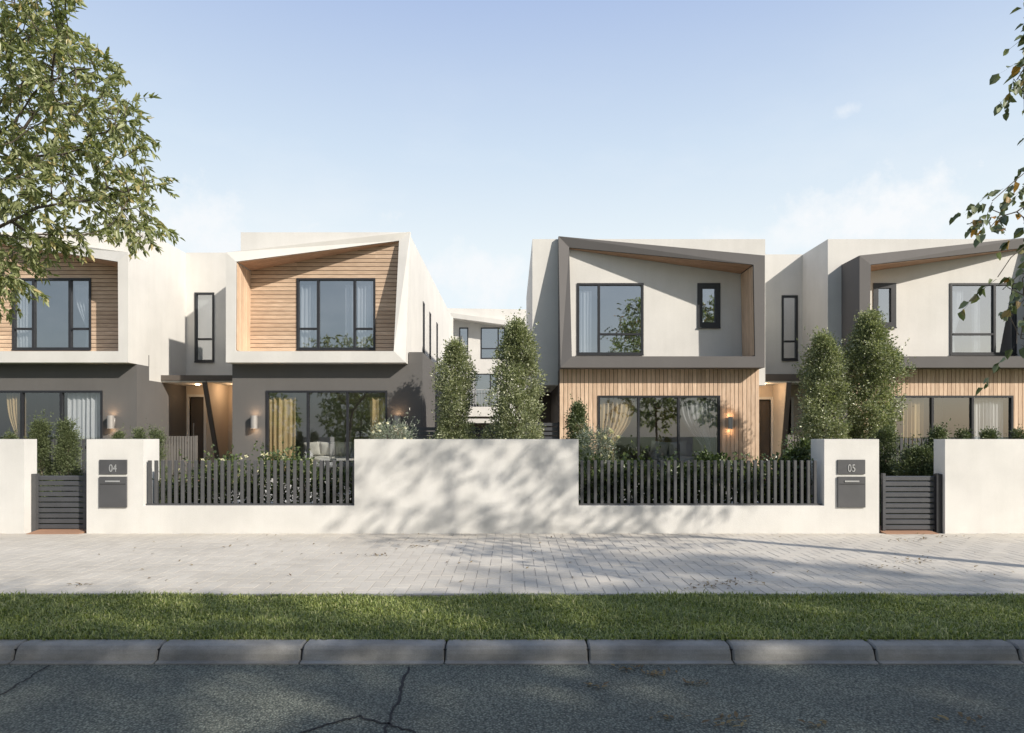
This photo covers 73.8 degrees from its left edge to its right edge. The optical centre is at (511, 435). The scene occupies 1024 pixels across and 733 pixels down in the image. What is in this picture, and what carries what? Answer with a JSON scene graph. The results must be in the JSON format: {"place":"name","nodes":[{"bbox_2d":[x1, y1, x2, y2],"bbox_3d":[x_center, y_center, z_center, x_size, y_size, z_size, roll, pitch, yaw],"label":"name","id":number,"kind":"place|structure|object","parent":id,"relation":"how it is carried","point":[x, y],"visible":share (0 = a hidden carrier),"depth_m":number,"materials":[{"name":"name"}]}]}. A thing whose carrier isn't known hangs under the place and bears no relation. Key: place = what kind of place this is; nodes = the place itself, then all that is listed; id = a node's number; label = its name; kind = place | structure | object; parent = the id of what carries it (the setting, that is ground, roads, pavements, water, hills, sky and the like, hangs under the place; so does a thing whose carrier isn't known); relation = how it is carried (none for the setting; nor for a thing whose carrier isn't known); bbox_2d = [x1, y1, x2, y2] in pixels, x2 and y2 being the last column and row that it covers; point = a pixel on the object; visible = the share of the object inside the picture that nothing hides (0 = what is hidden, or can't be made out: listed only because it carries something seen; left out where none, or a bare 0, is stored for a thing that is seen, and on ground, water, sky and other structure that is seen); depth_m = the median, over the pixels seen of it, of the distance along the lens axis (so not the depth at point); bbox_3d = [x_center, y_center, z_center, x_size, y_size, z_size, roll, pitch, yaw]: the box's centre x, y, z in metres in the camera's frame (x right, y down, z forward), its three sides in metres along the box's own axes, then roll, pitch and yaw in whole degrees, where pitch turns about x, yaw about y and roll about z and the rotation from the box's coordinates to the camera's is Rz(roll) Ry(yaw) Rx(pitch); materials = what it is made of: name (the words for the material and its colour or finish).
{"place":"outdoors","nodes":[
{"label":"outdoors","id":0,"kind":"place"},
{"bbox_2d":[0,439,36,533],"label":"garden wall","id":1,"kind":"structure","parent":0,"point":[18,462],"depth_m":11.11,"materials":[{"name":"white paint"}]},
{"bbox_2d":[31,473,86,531],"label":"slatted gate","id":2,"kind":"structure","parent":1,"relation":"attached to","point":[36,500],"depth_m":11.33,"materials":[{"name":"metal"}]},
{"bbox_2d":[27,480,198,533],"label":"gate path","id":3,"kind":"structure","parent":0,"point":[61,531],"depth_m":11.18,"materials":[{"name":"brick"}]},
{"bbox_2d":[191,478,350,502],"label":"front garden ground","id":4,"kind":"structure","parent":0,"point":[238,501],"depth_m":13.95,"materials":[{"name":"brown soil"}]},
{"bbox_2d":[152,461,200,502],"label":"rose bush","id":5,"kind":"object","parent":4,"relation":"on","point":[179,489],"visible":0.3,"depth_m":11.68,"materials":[{"name":"green plant"}]},
{"bbox_2d":[178,444,233,502],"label":"rose bush","id":6,"kind":"object","parent":4,"relation":"on","point":[199,486],"visible":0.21,"depth_m":11.69,"materials":[{"name":"green plant"}]},
{"bbox_2d":[200,441,257,502],"bbox_3d":[-4.882,0.707,11.643,0.820,1.232,0.883,0,0,0],"label":"rose bush","id":7,"kind":"object","parent":4,"relation":"on","point":[225,473],"visible":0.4,"depth_m":11.63,"materials":[{"name":"green plant"}]},
{"bbox_2d":[232,457,277,502],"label":"rose bush","id":8,"kind":"object","parent":4,"relation":"on","point":[245,488],"visible":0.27,"depth_m":11.69,"materials":[{"name":"green plant"}]},
{"bbox_2d":[251,442,298,502],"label":"rose bush","id":9,"kind":"object","parent":4,"relation":"on","point":[274,456],"visible":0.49,"depth_m":11.68,"materials":[{"name":"green plant"}]},
{"bbox_2d":[275,444,325,502],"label":"rose bush","id":10,"kind":"object","parent":4,"relation":"on","point":[304,473],"visible":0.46,"depth_m":11.63,"materials":[{"name":"green plant"}]},
{"bbox_2d":[303,465,344,502],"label":"rose bush","id":11,"kind":"object","parent":4,"relation":"on","point":[324,490],"visible":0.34,"depth_m":11.75,"materials":[{"name":"green plant"}]},
{"bbox_2d":[325,461,351,502],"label":"rose bush","id":12,"kind":"object","parent":4,"relation":"on","point":[344,483],"visible":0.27,"depth_m":11.63,"materials":[{"name":"green plant"}]},
{"bbox_2d":[40,478,932,528],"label":"garden lawn","id":13,"kind":"structure","parent":0,"point":[739,486],"depth_m":11.62,"materials":[{"name":"green plant"}]},
{"bbox_2d":[23,409,55,507],"bbox_3d":[-8.281,0.543,11.961,0.955,2.016,0.835,0,0,44],"label":"conifer","id":14,"kind":"object","parent":13,"relation":"on","point":[38,427],"visible":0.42,"depth_m":11.95,"materials":[{"name":"green plant"}]},
{"bbox_2d":[41,414,86,518],"bbox_3d":[-7.813,0.587,11.945,0.822,1.929,0.935,0,0,0],"label":"conifer","id":15,"kind":"object","parent":13,"relation":"on","point":[64,451],"visible":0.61,"depth_m":11.88,"materials":[{"name":"green plant"}]},
{"bbox_2d":[38,438,104,496],"bbox_3d":[-8.775,0.780,13.225,1.750,1.440,0.070,0,0,0],"label":"slat screen","id":16,"kind":"object","parent":13,"relation":"on","point":[83,447],"visible":0.14,"depth_m":13.20,"materials":[{"name":"grey metal"}]},
{"bbox_2d":[143,424,173,502],"bbox_3d":[-6.329,0.537,12.191,0.843,1.630,0.733,0,0,39],"label":"conifer","id":17,"kind":"object","parent":13,"relation":"on","point":[155,434],"visible":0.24,"depth_m":12.20,"materials":[{"name":"green plant"}]},
{"bbox_2d":[362,408,419,438],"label":"flowering shrub","id":18,"kind":"object","parent":13,"relation":"on","point":[386,434],"visible":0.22,"depth_m":13.18,"materials":[{"name":"green plant"}]},
{"bbox_2d":[406,426,447,438],"bbox_3d":[-2.050,0.595,16.425,1.000,1.610,0.070,0,0,0],"label":"slat fence","id":19,"kind":"object","parent":13,"relation":"on","point":[425,429],"visible":0.08,"depth_m":16.40,"materials":[{"name":"metal"}]},
{"bbox_2d":[427,335,480,438],"bbox_3d":[-1.319,-0.584,15.860,1.609,3.568,1.508,0,0,0],"label":"columnar tree","id":20,"kind":"object","parent":13,"relation":"on","point":[454,414],"visible":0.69,"depth_m":15.73,"materials":[{"name":"green plant"}]},
{"bbox_2d":[479,307,547,438],"bbox_3d":[0.080,-0.808,15.446,1.762,4.077,1.932,0,0,0],"label":"columnar tree","id":21,"kind":"object","parent":13,"relation":"on","point":[515,341],"visible":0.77,"depth_m":15.27,"materials":[{"name":"green plant"}]},
{"bbox_2d":[778,325,856,461],"bbox_3d":[6.572,-0.574,14.589,1.707,3.649,1.638,0,0,0],"label":"columnar tree","id":22,"kind":"object","parent":13,"relation":"on","point":[822,389],"visible":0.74,"depth_m":14.40,"materials":[{"name":"green plant"}]},
{"bbox_2d":[835,303,916,460],"bbox_3d":[7.735,-0.789,14.861,2.033,4.080,1.712,0,0,40],"label":"columnar tree","id":23,"kind":"object","parent":13,"relation":"on","point":[868,337],"visible":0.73,"depth_m":14.52,"materials":[{"name":"green plant"}]},
{"bbox_2d":[867,421,901,502],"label":"upright shrub","id":24,"kind":"object","parent":13,"relation":"on","point":[885,435],"visible":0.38,"depth_m":12.81,"materials":[{"name":"green plant"}]},
{"bbox_2d":[880,434,933,518],"bbox_3d":[7.234,0.760,12.089,1.472,1.582,1.565,0,0,0],"label":"round bush","id":25,"kind":"object","parent":13,"relation":"on","point":[912,458],"visible":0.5,"depth_m":11.97,"materials":[{"name":"green plant"}]},
{"bbox_2d":[871,438,954,497],"bbox_3d":[7.800,0.775,13.225,1.700,1.450,0.070,0,0,0],"label":"shrub","id":26,"kind":"object","parent":13,"relation":"on","point":[909,441],"visible":0.13,"depth_m":13.20,"materials":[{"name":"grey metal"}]},
{"bbox_2d":[918,418,955,508],"bbox_3d":[7.691,0.624,12.194,0.938,1.854,0.831,0,0,0],"label":"upright shrub","id":27,"kind":"object","parent":13,"relation":"on","point":[940,433],"visible":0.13,"depth_m":12.16,"materials":[{"name":"green plant"}]},
{"bbox_2d":[978,425,1001,438],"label":"round bush","id":28,"kind":"object","parent":13,"relation":"on","point":[988,433],"visible":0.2,"depth_m":12.36,"materials":[{"name":"green plant"}]},
{"bbox_2d":[447,308,526,438],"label":"house","id":29,"kind":"structure","parent":0,"point":[477,330],"depth_m":33.00,"materials":[{"name":"white paint"}]},
{"bbox_2d":[0,661,1023,732],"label":"road","id":30,"kind":"structure","parent":0,"point":[442,698],"depth_m":4.46,"materials":[{"name":"grey asphalt"}]},
{"bbox_2d":[0,639,1023,664],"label":"kerb","id":31,"kind":"structure","parent":30,"relation":"on","point":[509,652],"depth_m":5.18,"materials":[{"name":"concrete"}]},
{"bbox_2d":[67,532,1013,726],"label":"fallen leaves","id":32,"kind":"object","parent":30,"relation":"on","point":[742,723],"visible":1,"depth_m":4.80,"materials":[{"name":"brown plant"}]},
{"bbox_2d":[0,529,1023,593],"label":"footpath","id":33,"kind":"structure","parent":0,"point":[613,563],"depth_m":8.51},
{"bbox_2d":[87,439,353,533],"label":"garden wall","id":34,"kind":"structure","parent":33,"relation":"on","point":[117,485],"depth_m":11.11,"materials":[{"name":"white paint"}]},
{"bbox_2d":[146,460,353,504],"bbox_3d":[-4.279,0.781,11.200,3.425,0.733,0.060,0,0,0],"label":"picket railing","id":35,"kind":"object","parent":34,"relation":"on","point":[242,483],"visible":1,"depth_m":11.18,"materials":[{"name":"grey metal"}]},
{"bbox_2d":[354,439,578,533],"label":"garden wall","id":36,"kind":"structure","parent":33,"relation":"on","point":[462,486],"depth_m":11.11,"materials":[{"name":"white paint"}]},
{"bbox_2d":[9,593,1023,596],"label":"path edging","id":37,"kind":"object","parent":33,"relation":"on","point":[451,594],"visible":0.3,"depth_m":6.82,"materials":[{"name":"concrete"}]},
{"bbox_2d":[579,439,878,533],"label":"garden wall","id":38,"kind":"structure","parent":33,"relation":"on","point":[848,484],"depth_m":11.11,"materials":[{"name":"white paint"}]},
{"bbox_2d":[579,460,821,504],"bbox_3d":[3.087,0.781,11.200,3.975,0.733,0.060,0,0,0],"label":"picket railing","id":39,"kind":"object","parent":38,"relation":"on","point":[708,483],"visible":1,"depth_m":11.18,"materials":[{"name":"grey metal"}]},
{"bbox_2d":[934,439,1023,533],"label":"garden wall","id":40,"kind":"structure","parent":33,"relation":"on","point":[983,485],"depth_m":11.11,"materials":[{"name":"white paint"}]},
{"bbox_2d":[879,473,942,532],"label":"slatted gate","id":41,"kind":"structure","parent":40,"relation":"attached to","point":[936,505],"depth_m":11.23,"materials":[{"name":"metal"}]},
{"bbox_2d":[0,588,1023,640],"bbox_3d":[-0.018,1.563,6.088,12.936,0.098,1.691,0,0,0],"label":"grass","id":42,"kind":"structure","parent":0,"point":[85,619],"depth_m":5.98,"materials":[{"name":"green plant"}]},
{"bbox_2d":[0,0,184,324],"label":"street tree","id":43,"kind":"object","parent":42,"relation":"on","point":[55,150],"visible":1,"depth_m":5.72,"materials":[{"name":"green plant"}]},
{"bbox_2d":[949,3,1023,395],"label":"street tree","id":44,"kind":"object","parent":42,"relation":"on","point":[1003,218],"visible":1,"depth_m":5.56,"materials":[{"name":"green plant"}]},
{"bbox_2d":[0,0,1023,308],"label":"sky","id":45,"kind":"structure","parent":0,"point":[477,130],"materials":[{"name":"blue"}]},
{"bbox_2d":[765,479,937,533],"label":"gate path","id":46,"kind":"structure","parent":0,"point":[906,531],"depth_m":11.18,"materials":[{"name":"brick"}]},
{"label":"back ground","id":47,"kind":"structure","parent":0,"visible":0},
{"bbox_2d":[0,232,227,474],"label":"white terrace house","id":48,"kind":"structure","parent":47,"relation":"on","point":[137,362],"depth_m":17.65,"materials":[{"name":"white paint"}]},
{"bbox_2d":[6,393,25,438],"bbox_3d":[-12.481,-0.037,17.203,0.506,2.026,0.091,0,0,0],"label":"curtain","id":49,"kind":"object","parent":48,"relation":"hanging from","point":[13,403],"visible":0.55,"depth_m":17.19,"materials":[{"name":"beige fabric"}]},
{"bbox_2d":[20,288,31,346],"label":"curtain","id":50,"kind":"object","parent":48,"relation":"hanging from","point":[26,322],"visible":0.58,"depth_m":17.73,"materials":[{"name":"white fabric"}]},
{"bbox_2d":[11,278,91,350],"bbox_3d":[-11.838,-3.104,17.574,2.025,1.868,0.120,0,0,0],"label":"window","id":51,"kind":"structure","parent":48,"relation":"in","point":[34,347],"depth_m":17.54,"materials":[{"name":"grey metal"}]},
{"bbox_2d":[0,391,102,438],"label":"window","id":52,"kind":"structure","parent":48,"relation":"in","point":[22,393],"depth_m":17.03,"materials":[{"name":"grey metal"}]},
{"bbox_2d":[75,285,88,346],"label":"curtain","id":53,"kind":"object","parent":48,"relation":"hanging from","point":[82,295],"visible":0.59,"depth_m":17.73,"materials":[{"name":"white fabric"}]},
{"bbox_2d":[67,393,99,472],"bbox_3d":[-10.734,-0.037,17.203,0.957,2.025,0.092,0,0,0],"label":"curtain","id":54,"kind":"object","parent":48,"relation":"hanging from","point":[83,409],"visible":0.48,"depth_m":17.20,"materials":[{"name":"white fabric"}]},
{"bbox_2d":[191,397,203,468],"bbox_3d":[-9.069,-0.050,19.714,0.412,2.100,0.100,0,0,0],"label":"door","id":55,"kind":"structure","parent":48,"relation":"in","point":[197,403],"depth_m":19.72,"materials":[{"name":"paint"}]},
{"bbox_2d":[194,292,213,362],"bbox_3d":[-8.844,-3.091,19.644,0.562,2.018,0.120,0,0,0],"label":"window","id":56,"kind":"structure","parent":48,"relation":"in","point":[196,294],"depth_m":19.61,"materials":[{"name":"grey metal"}]},
{"bbox_2d":[198,295,211,359],"bbox_3d":[-8.844,-3.112,19.759,0.538,1.925,0.010,0,0,0],"label":"roller blind","id":57,"kind":"object","parent":48,"relation":"attached to","point":[204,323],"visible":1,"depth_m":19.75,"materials":[{"name":"white fabric"}]},
{"bbox_2d":[147,436,197,477],"bbox_3d":[-8.715,0.657,17.525,1.270,1.285,0.070,0,0,0],"label":"slat screen","id":58,"kind":"object","parent":47,"relation":"on","point":[192,442],"visible":0.48,"depth_m":17.50,"materials":[{"name":"grey wood"}]},
{"bbox_2d":[205,232,452,477],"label":"white terrace house","id":59,"kind":"structure","parent":47,"relation":"on","point":[331,383],"depth_m":17.56,"materials":[{"name":"white paint"}]},
{"bbox_2d":[269,397,295,472],"bbox_3d":[-5.779,0.013,17.202,0.669,1.925,0.091,0,0,0],"label":"curtain","id":60,"kind":"object","parent":59,"relation":"hanging from","point":[282,413],"visible":0.8,"depth_m":17.20,"materials":[{"name":"yellow fabric"}]},
{"bbox_2d":[300,285,315,346],"bbox_3d":[-5.304,-2.975,17.737,0.420,1.850,0.090,0,0,0],"label":"curtain","id":61,"kind":"object","parent":59,"relation":"hanging from","point":[308,308],"visible":0.84,"depth_m":17.73,"materials":[{"name":"white fabric"}]},
{"bbox_2d":[266,391,386,475],"bbox_3d":[-4.625,-0.041,17.060,3.025,2.142,0.120,0,0,0],"label":"window","id":62,"kind":"structure","parent":59,"relation":"in","point":[267,392],"depth_m":17.03,"materials":[{"name":"grey metal"}]},
{"bbox_2d":[303,442,353,469],"bbox_3d":[-4.850,0.600,18.540,1.400,0.800,0.880,0,0,0],"label":"sofa","id":63,"kind":"object","parent":59,"relation":"on","point":[317,458],"visible":0.25,"depth_m":18.14,"materials":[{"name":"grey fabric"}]},
{"bbox_2d":[320,441,335,455],"bbox_3d":[-4.980,0.380,18.450,0.472,0.434,0.211,0,0,0],"label":"cushion","id":64,"kind":"object","parent":63,"relation":"on","point":[327,449],"visible":0.97,"depth_m":18.39,"materials":[{"name":"white fabric"}]},
{"bbox_2d":[335,441,351,455],"bbox_3d":[-4.560,0.380,18.450,0.492,0.455,0.211,0,0,0],"label":"cushion","id":65,"kind":"object","parent":63,"relation":"on","point":[340,448],"visible":0.73,"depth_m":18.38,"materials":[{"name":"white fabric"}]},
{"bbox_2d":[296,278,375,350],"bbox_3d":[-4.525,-3.104,17.574,2.025,1.868,0.120,0,0,0],"label":"window","id":66,"kind":"structure","parent":59,"relation":"in","point":[318,348],"depth_m":17.54,"materials":[{"name":"grey metal"}]},
{"bbox_2d":[345,285,352,346],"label":"curtain","id":67,"kind":"object","parent":59,"relation":"hanging from","point":[349,313],"visible":0.69,"depth_m":17.74,"materials":[{"name":"white fabric"}]},
{"bbox_2d":[357,285,370,346],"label":"curtain","id":68,"kind":"object","parent":59,"relation":"hanging from","point":[364,307],"visible":0.84,"depth_m":17.74,"materials":[{"name":"white fabric"}]},
{"bbox_2d":[370,397,384,438],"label":"curtain","id":69,"kind":"object","parent":59,"relation":"hanging from","point":[377,407],"visible":0.33,"depth_m":17.20,"materials":[{"name":"beige fabric"}]},
{"bbox_2d":[526,236,791,477],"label":"timber terrace house","id":70,"kind":"structure","parent":47,"relation":"on","point":[674,321],"depth_m":17.58,"materials":[{"name":"plaster"},{"name":"wood"},{"name":"glass"}]},
{"bbox_2d":[579,291,591,351],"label":"curtain","id":71,"kind":"object","parent":70,"relation":"hanging from","point":[585,320],"visible":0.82,"depth_m":17.73,"materials":[{"name":"white fabric"}]},
{"bbox_2d":[577,283,643,355],"bbox_3d":[2.531,-2.979,17.594,1.713,1.868,0.120,0,0,0],"label":"window","id":72,"kind":"structure","parent":70,"relation":"in","point":[598,353],"depth_m":17.56,"materials":[{"name":"grey metal"}]},
{"bbox_2d":[600,399,634,471],"bbox_3d":[2.644,0.038,17.202,0.913,1.876,0.092,0,0,0],"label":"curtain","id":73,"kind":"object","parent":70,"relation":"hanging from","point":[619,421],"visible":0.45,"depth_m":17.20,"materials":[{"name":"beige fabric"}]},
{"bbox_2d":[598,396,719,475],"bbox_3d":[3.675,0.021,17.060,3.050,2.018,0.120,0,0,0],"label":"window","id":74,"kind":"structure","parent":70,"relation":"in","point":[638,397],"depth_m":17.02,"materials":[{"name":"grey metal"}]},
{"bbox_2d":[655,407,676,441],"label":"wall panel","id":75,"kind":"structure","parent":70,"relation":"attached to","point":[665,424],"depth_m":20.95,"materials":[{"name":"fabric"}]},
{"bbox_2d":[647,442,700,469],"bbox_3d":[4.425,0.600,18.540,1.350,0.800,0.880,0,0,0],"label":"sofa","id":76,"kind":"object","parent":70,"relation":"on","point":[654,455],"visible":0.4,"depth_m":18.19,"materials":[{"name":"grey fabric"}]},
{"bbox_2d":[649,440,669,455],"bbox_3d":[3.980,0.370,18.450,0.547,0.477,0.219,0,0,0],"label":"cushion","id":77,"kind":"object","parent":76,"relation":"on","point":[662,450],"visible":0.82,"depth_m":18.38,"materials":[{"name":"white fabric"}]},
{"bbox_2d":[669,440,686,455],"bbox_3d":[4.480,0.370,18.450,0.539,0.468,0.219,0,0,0],"label":"cushion","id":78,"kind":"object","parent":76,"relation":"on","point":[672,447],"visible":0.76,"depth_m":18.38,"materials":[{"name":"white fabric"}]},
{"bbox_2d":[680,399,716,468],"bbox_3d":[4.674,0.038,17.202,0.989,1.876,0.093,0,0,0],"label":"curtain","id":79,"kind":"object","parent":70,"relation":"hanging from","point":[699,418],"visible":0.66,"depth_m":17.20,"materials":[{"name":"grey fabric"}]},
{"bbox_2d":[697,283,720,327],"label":"window","id":80,"kind":"structure","parent":70,"relation":"in","point":[700,286],"depth_m":17.56,"materials":[{"name":"grey metal"}]},
{"bbox_2d":[759,400,769,465],"bbox_3d":[7.050,0.000,19.222,0.400,2.000,0.050,0,0,0],"label":"door","id":81,"kind":"structure","parent":70,"relation":"in","point":[764,405],"depth_m":19.20,"materials":[{"name":"paint"}]},
{"bbox_2d":[774,238,1023,454],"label":"timber terrace house","id":82,"kind":"structure","parent":47,"relation":"on","point":[908,286],"depth_m":17.58,"materials":[{"name":"plaster"},{"name":"wood"},{"name":"glass"}]},
{"bbox_2d":[782,295,797,360],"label":"window","id":83,"kind":"structure","parent":82,"relation":"in","point":[783,296],"depth_m":19.09,"materials":[{"name":"grey metal"}]},
{"bbox_2d":[873,283,896,327],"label":"window","id":84,"kind":"structure","parent":82,"relation":"in","point":[876,286],"depth_m":17.56,"materials":[{"name":"grey metal"}]},
{"bbox_2d":[903,399,923,449],"bbox_3d":[10.103,0.037,17.202,0.507,1.875,0.092,0,0,0],"label":"curtain","id":85,"kind":"object","parent":82,"relation":"hanging from","point":[913,419],"visible":0.54,"depth_m":17.20,"materials":[{"name":"beige fabric"}]},
{"bbox_2d":[895,396,1013,438],"bbox_3d":[10.988,0.021,17.060,3.050,2.018,0.120,0,0,0],"label":"window","id":86,"kind":"structure","parent":82,"relation":"in","point":[971,398],"depth_m":17.03,"materials":[{"name":"grey metal"}]},
{"bbox_2d":[952,291,962,351],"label":"curtain","id":87,"kind":"object","parent":82,"relation":"hanging from","point":[957,298],"visible":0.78,"depth_m":17.73,"materials":[{"name":"white fabric"}]},
{"bbox_2d":[971,291,979,351],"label":"curtain","id":88,"kind":"object","parent":82,"relation":"hanging from","point":[975,310],"visible":0.77,"depth_m":17.73,"materials":[{"name":"white fabric"}]},
{"bbox_2d":[950,283,1017,355],"bbox_3d":[12.131,-2.979,17.594,1.713,1.868,0.120,0,0,0],"label":"window","id":89,"kind":"structure","parent":82,"relation":"in","point":[993,352],"depth_m":17.56,"materials":[{"name":"grey metal"}]},
{"bbox_2d":[974,399,1002,438],"bbox_3d":[11.980,0.037,17.203,0.784,1.875,0.092,0,0,0],"label":"curtain","id":90,"kind":"object","parent":82,"relation":"hanging from","point":[988,413],"visible":0.46,"depth_m":17.20,"materials":[{"name":"white fabric"}]},
{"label":"front garden ground","id":91,"kind":"structure","parent":0,"visible":0},
{"bbox_2d":[561,394,595,461],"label":"upright shrub","id":92,"kind":"object","parent":91,"relation":"on","point":[577,408],"visible":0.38,"depth_m":13.70,"materials":[{"name":"green plant"}]},
{"bbox_2d":[579,449,619,502],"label":"hedge plant","id":93,"kind":"object","parent":91,"relation":"on","point":[590,457],"visible":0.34,"depth_m":11.66,"materials":[{"name":"green plant"}]},
{"bbox_2d":[573,412,626,502],"bbox_3d":[1.588,0.456,12.299,1.282,1.752,1.249,0,0,0],"label":"flowering shrub","id":94,"kind":"object","parent":91,"relation":"on","point":[608,443],"visible":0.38,"depth_m":12.16,"materials":[{"name":"green plant"}]},
{"bbox_2d":[584,446,648,502],"bbox_3d":[1.772,0.752,11.810,0.957,1.142,1.127,0,0,-45],"label":"hedge plant","id":95,"kind":"object","parent":91,"relation":"on","point":[612,482],"visible":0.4,"depth_m":11.71,"materials":[{"name":"green plant"}]},
{"bbox_2d":[612,435,663,502],"bbox_3d":[2.156,0.656,11.772,0.979,1.340,1.128,0,0,-16],"label":"hedge plant","id":96,"kind":"object","parent":91,"relation":"on","point":[644,483],"visible":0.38,"depth_m":11.61,"materials":[{"name":"green plant"}]},
{"bbox_2d":[646,451,692,502],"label":"hedge plant","id":97,"kind":"object","parent":91,"relation":"on","point":[671,484],"visible":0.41,"depth_m":11.57,"materials":[{"name":"green plant"}]},
{"bbox_2d":[670,458,724,502],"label":"hedge plant","id":98,"kind":"object","parent":91,"relation":"on","point":[698,483],"visible":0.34,"depth_m":11.63,"materials":[{"name":"green plant"}]},
{"bbox_2d":[690,445,739,502],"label":"hedge plant","id":99,"kind":"object","parent":91,"relation":"on","point":[705,455],"visible":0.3,"depth_m":11.72,"materials":[{"name":"green plant"}]},
{"bbox_2d":[719,451,772,502],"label":"hedge plant","id":100,"kind":"object","parent":91,"relation":"on","point":[744,484],"visible":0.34,"depth_m":11.61,"materials":[{"name":"green plant"}]},
{"bbox_2d":[741,449,805,502],"bbox_3d":[4.486,0.782,11.797,1.091,1.097,0.955,0,0,0],"label":"hedge plant","id":101,"kind":"object","parent":91,"relation":"on","point":[778,483],"visible":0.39,"depth_m":11.63,"materials":[{"name":"green plant"}]},
{"bbox_2d":[766,448,812,502],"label":"hedge plant","id":102,"kind":"object","parent":91,"relation":"on","point":[798,476],"visible":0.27,"depth_m":11.70,"materials":[{"name":"green plant"}]},
{"bbox_2d":[776,431,812,502],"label":"climbing plant","id":103,"kind":"object","parent":91,"relation":"on","point":[805,446],"visible":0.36,"depth_m":11.80,"materials":[{"name":"green plant"}]},
{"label":"driveway","id":104,"kind":"structure","parent":0,"visible":0},
{"bbox_2d":[525,422,558,438],"bbox_3d":[0.720,0.535,17.225,0.940,1.730,0.070,0,0,0],"label":"slat fence","id":105,"kind":"object","parent":104,"relation":"on","point":[552,429],"visible":0.14,"depth_m":17.20,"materials":[{"name":"metal"}]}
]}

